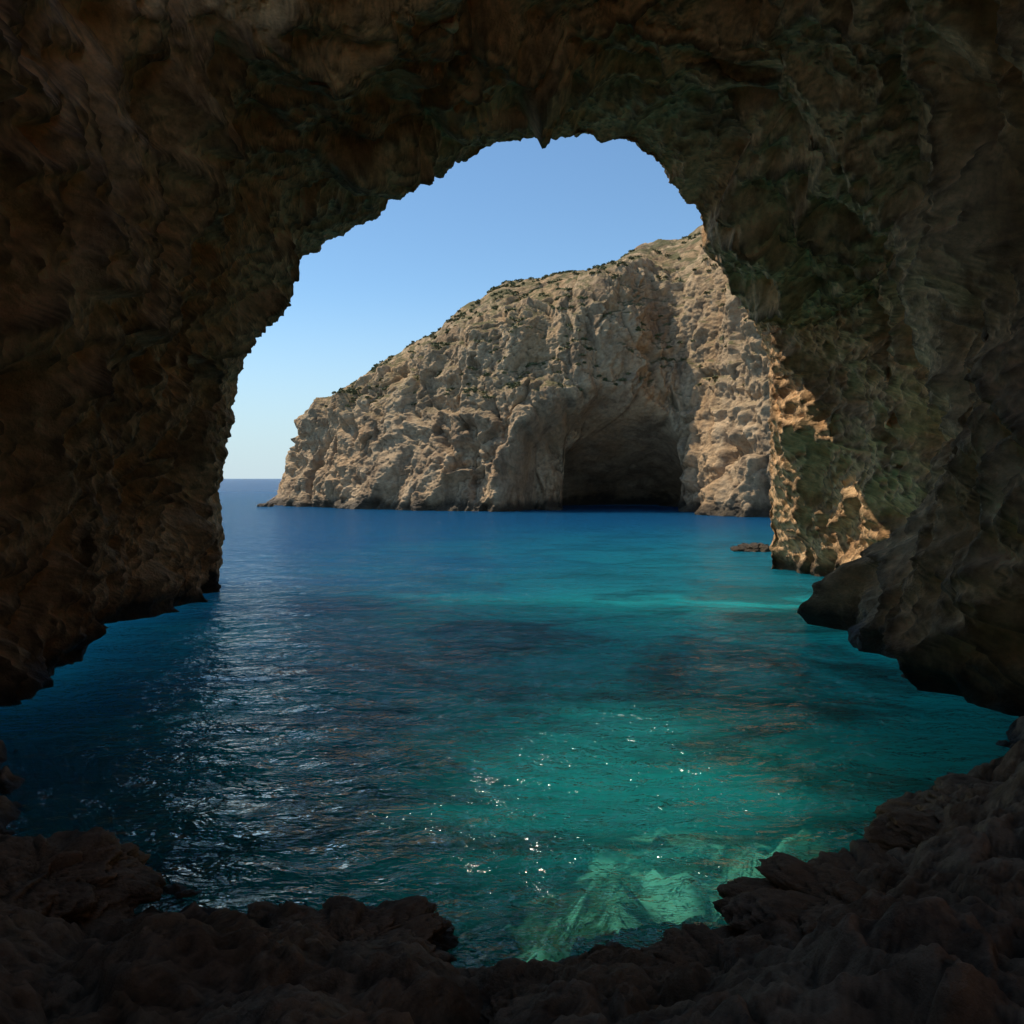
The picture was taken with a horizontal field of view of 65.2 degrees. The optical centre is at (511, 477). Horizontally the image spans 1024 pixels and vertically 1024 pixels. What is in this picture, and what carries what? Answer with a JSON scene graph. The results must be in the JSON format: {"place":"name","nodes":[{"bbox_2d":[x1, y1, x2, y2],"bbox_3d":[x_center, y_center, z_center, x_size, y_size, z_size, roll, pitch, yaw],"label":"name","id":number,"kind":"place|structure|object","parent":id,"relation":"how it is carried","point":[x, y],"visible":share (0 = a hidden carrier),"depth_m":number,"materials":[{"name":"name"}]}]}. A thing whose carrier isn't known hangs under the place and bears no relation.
{"place":"outdoors","nodes":[
{"label":"outdoors","id":0,"kind":"place"},
{"bbox_2d":[222,133,702,478],"label":"sky","id":1,"kind":"structure","parent":0,"point":[514,210],"materials":[{"name":"blue"}]},
{"bbox_2d":[105,728,891,961],"bbox_3d":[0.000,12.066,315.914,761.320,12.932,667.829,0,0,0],"label":"seabed","id":2,"kind":"structure","parent":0,"point":[515,865],"depth_m":22.52,"materials":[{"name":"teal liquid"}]},
{"bbox_2d":[0,479,1018,966],"bbox_3d":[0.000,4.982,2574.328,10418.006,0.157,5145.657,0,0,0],"label":"sea water","id":3,"kind":"structure","parent":0,"point":[602,617],"depth_m":22.82,"materials":[{"name":"blue liquid"}]},
{"bbox_2d":[257,502,274,506],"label":"sea rock","id":4,"kind":"object","parent":3,"relation":"in","point":[267,504],"visible":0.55,"depth_m":139.43,"materials":[{"name":"stone"}]},
{"bbox_2d":[246,895,459,966],"bbox_3d":[-1.795,4.957,8.514,2.481,0.758,1.635,0,0,0],"label":"boulder","id":5,"kind":"object","parent":3,"relation":"in","point":[344,918],"visible":0.34,"depth_m":8.52,"materials":[{"name":"brown stone"}]},
{"bbox_2d":[456,958,554,1023],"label":"boulder","id":6,"kind":"object","parent":3,"relation":"in","point":[503,983],"visible":0.27,"depth_m":7.37,"materials":[{"name":"brown stone"}]},
{"bbox_2d":[730,542,770,551],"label":"sea rock","id":7,"kind":"object","parent":3,"relation":"in","point":[752,547],"visible":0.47,"depth_m":54.31,"materials":[{"name":"stone"}]},
{"bbox_2d":[711,840,915,938],"bbox_3d":[3.908,4.770,8.415,3.913,1.031,2.715,0,0,0],"label":"boulder","id":8,"kind":"object","parent":3,"relation":"in","point":[787,887],"visible":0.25,"depth_m":8.69,"materials":[{"name":"brown stone"}]},
{"bbox_2d":[0,0,1023,801],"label":"sea cave","id":9,"kind":"structure","parent":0,"point":[186,186],"depth_m":24.53,"materials":[{"name":"stone"}]},
{"bbox_2d":[0,716,1023,1023],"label":"rocky shore","id":10,"kind":"structure","parent":0,"point":[934,934],"depth_m":6.83,"materials":[{"name":"brown stone"}]},
{"bbox_2d":[0,827,166,935],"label":"boulder","id":11,"kind":"object","parent":10,"relation":"on","point":[90,881],"visible":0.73,"depth_m":8.78,"materials":[{"name":"brown stone"}]},
{"bbox_2d":[639,923,796,982],"bbox_3d":[2.078,4.619,7.196,2.045,0.773,1.634,0,0,0],"label":"boulder","id":12,"kind":"object","parent":10,"relation":"on","point":[704,945],"visible":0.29,"depth_m":7.36,"materials":[{"name":"brown stone"}]},
{"bbox_2d":[856,773,1009,852],"bbox_3d":[6.673,4.684,10.446,4.232,1.166,2.864,0,0,9],"label":"boulder","id":13,"kind":"object","parent":10,"relation":"on","point":[906,824],"visible":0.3,"depth_m":10.26,"materials":[{"name":"brown stone"}]},
{"bbox_2d":[267,225,771,516],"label":"rocky headland","id":14,"kind":"structure","parent":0,"point":[672,433],"depth_m":123.59,"materials":[{"name":"stone"}]},
{"bbox_2d":[325,232,747,406],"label":"scrub vegetation","id":15,"kind":"object","parent":14,"relation":"on","point":[460,315],"visible":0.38,"depth_m":128.74,"materials":[{"name":"green plant"}]}
]}

